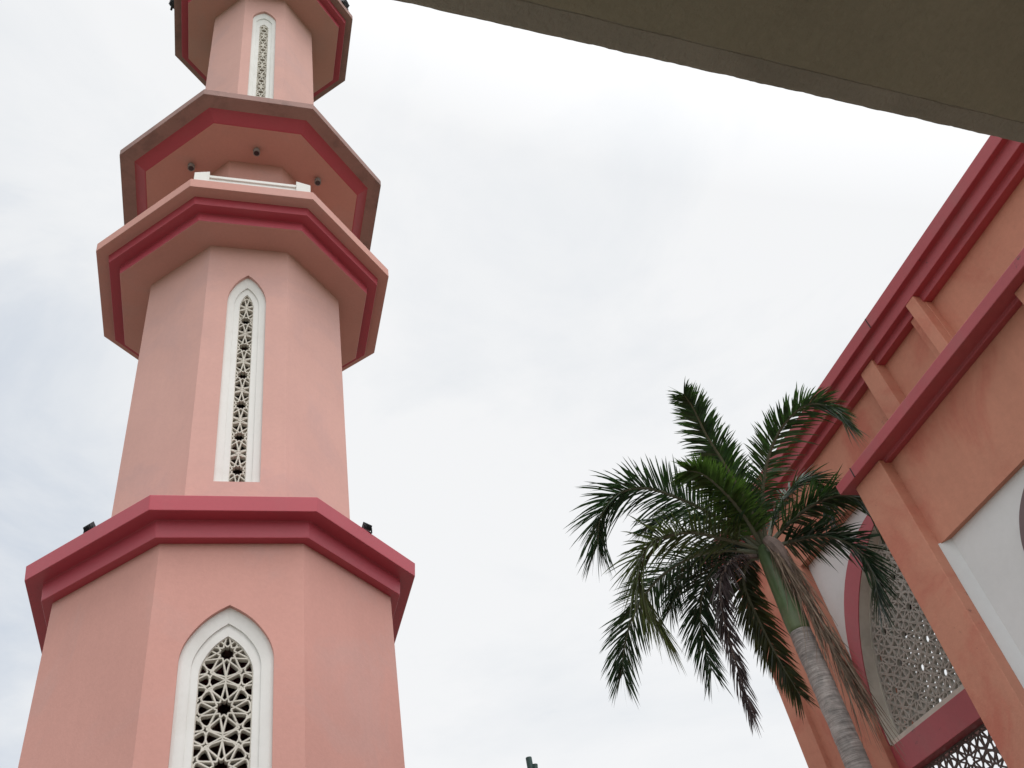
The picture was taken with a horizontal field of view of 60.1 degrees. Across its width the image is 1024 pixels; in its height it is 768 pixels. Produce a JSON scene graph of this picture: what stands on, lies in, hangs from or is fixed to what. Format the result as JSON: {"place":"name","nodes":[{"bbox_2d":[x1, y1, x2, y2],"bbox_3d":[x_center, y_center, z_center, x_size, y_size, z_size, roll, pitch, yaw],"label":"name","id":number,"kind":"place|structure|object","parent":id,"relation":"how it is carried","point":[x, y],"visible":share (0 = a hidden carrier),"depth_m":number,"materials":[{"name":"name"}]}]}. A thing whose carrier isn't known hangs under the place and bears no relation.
{"place":"outdoors","nodes":[
{"label":"outdoors","id":0,"kind":"place"},
{"bbox_2d":[0,0,1006,767],"label":"sky","id":1,"kind":"structure","parent":0,"point":[568,234],"materials":[{"name":"white"}]},
{"bbox_2d":[711,135,1023,767],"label":"mosque hall","id":2,"kind":"structure","parent":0,"point":[925,376],"depth_m":12.81,"materials":[{"name":"orange paint"}]},
{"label":"paving","id":3,"kind":"structure","parent":0,"visible":0},
{"bbox_2d":[18,0,414,767],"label":"minaret","id":4,"kind":"object","parent":3,"relation":"on","point":[228,584],"visible":1,"depth_m":19.09,"materials":[{"name":"pink paint"}]},
{"bbox_2d":[83,521,95,532],"bbox_3d":[-7.871,2.698,16.468,0.250,0.222,0.174,-28,-45,16],"label":"floodlight","id":5,"kind":"object","parent":4,"relation":"on","point":[91,525],"visible":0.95,"depth_m":16.42,"materials":[{"name":"black metal"}]},
{"bbox_2d":[168,0,173,10],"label":"floodlight","id":6,"kind":"object","parent":4,"relation":"attached to","point":[171,3],"visible":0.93,"depth_m":36.12,"materials":[{"name":"black metal"}]},
{"bbox_2d":[187,163,194,170],"bbox_3d":[-9.680,-6.577,26.696,0.209,0.270,0.214,3,-45,-17],"label":"spotlight","id":7,"kind":"object","parent":4,"relation":"attached to","point":[191,167],"visible":1,"depth_m":26.61,"materials":[{"name":"grey metal"}]},
{"bbox_2d":[168,608,273,767],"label":"window frame","id":8,"kind":"structure","parent":4,"relation":"in","point":[242,635],"depth_m":14.42,"materials":[{"name":"white paint"}]},
{"bbox_2d":[213,278,265,481],"bbox_3d":[-6.248,-0.210,20.523,0.920,6.716,0.335,3,-45,-17],"label":"window frame","id":9,"kind":"structure","parent":4,"relation":"in","point":[247,291],"depth_m":20.12,"materials":[{"name":"white paint"}]},
{"bbox_2d":[253,147,259,155],"bbox_3d":[-7.712,-7.034,26.702,0.209,0.270,0.214,3,-45,-17],"label":"spotlight","id":10,"kind":"object","parent":4,"relation":"attached to","point":[256,151],"visible":1,"depth_m":26.61,"materials":[{"name":"grey metal"}]},
{"bbox_2d":[247,13,275,98],"bbox_3d":[-8.949,-10.994,31.593,0.860,9.719,0.335,3,-45,-17],"label":"window frame","id":11,"kind":"structure","parent":4,"relation":"in","point":[262,54],"depth_m":32.39,"materials":[{"name":"white paint"}]},
{"bbox_2d":[314,177,320,185],"bbox_3d":[-6.106,-6.385,27.778,0.209,0.270,0.214,3,-45,-17],"label":"spotlight","id":12,"kind":"object","parent":4,"relation":"attached to","point":[317,181],"visible":1,"depth_m":27.69,"materials":[{"name":"grey metal"}]},
{"bbox_2d":[340,0,349,10],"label":"floodlight","id":13,"kind":"object","parent":4,"relation":"on","point":[345,3],"visible":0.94,"depth_m":37.29,"materials":[{"name":"black metal"}]},
{"bbox_2d":[362,522,371,533],"bbox_3d":[-2.928,2.904,17.890,0.156,0.205,0.230,-36,-48,23],"label":"floodlight","id":14,"kind":"object","parent":4,"relation":"on","point":[367,527],"visible":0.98,"depth_m":17.85,"materials":[{"name":"black metal"}]},
{"bbox_2d":[526,756,537,767],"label":"lamp post","id":15,"kind":"object","parent":3,"relation":"on","point":[529,763],"visible":1,"depth_m":21.36,"materials":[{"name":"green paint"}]},
{"bbox_2d":[394,0,1023,142],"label":"walkway canopy","id":16,"kind":"object","parent":3,"relation":"on","point":[957,63],"visible":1,"depth_m":3.35,"materials":[{"name":"concrete"}]},
{"bbox_2d":[565,379,906,767],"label":"palm tree","id":17,"kind":"object","parent":3,"relation":"on","point":[729,490],"visible":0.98,"depth_m":13.85,"materials":[{"name":"green plant"}]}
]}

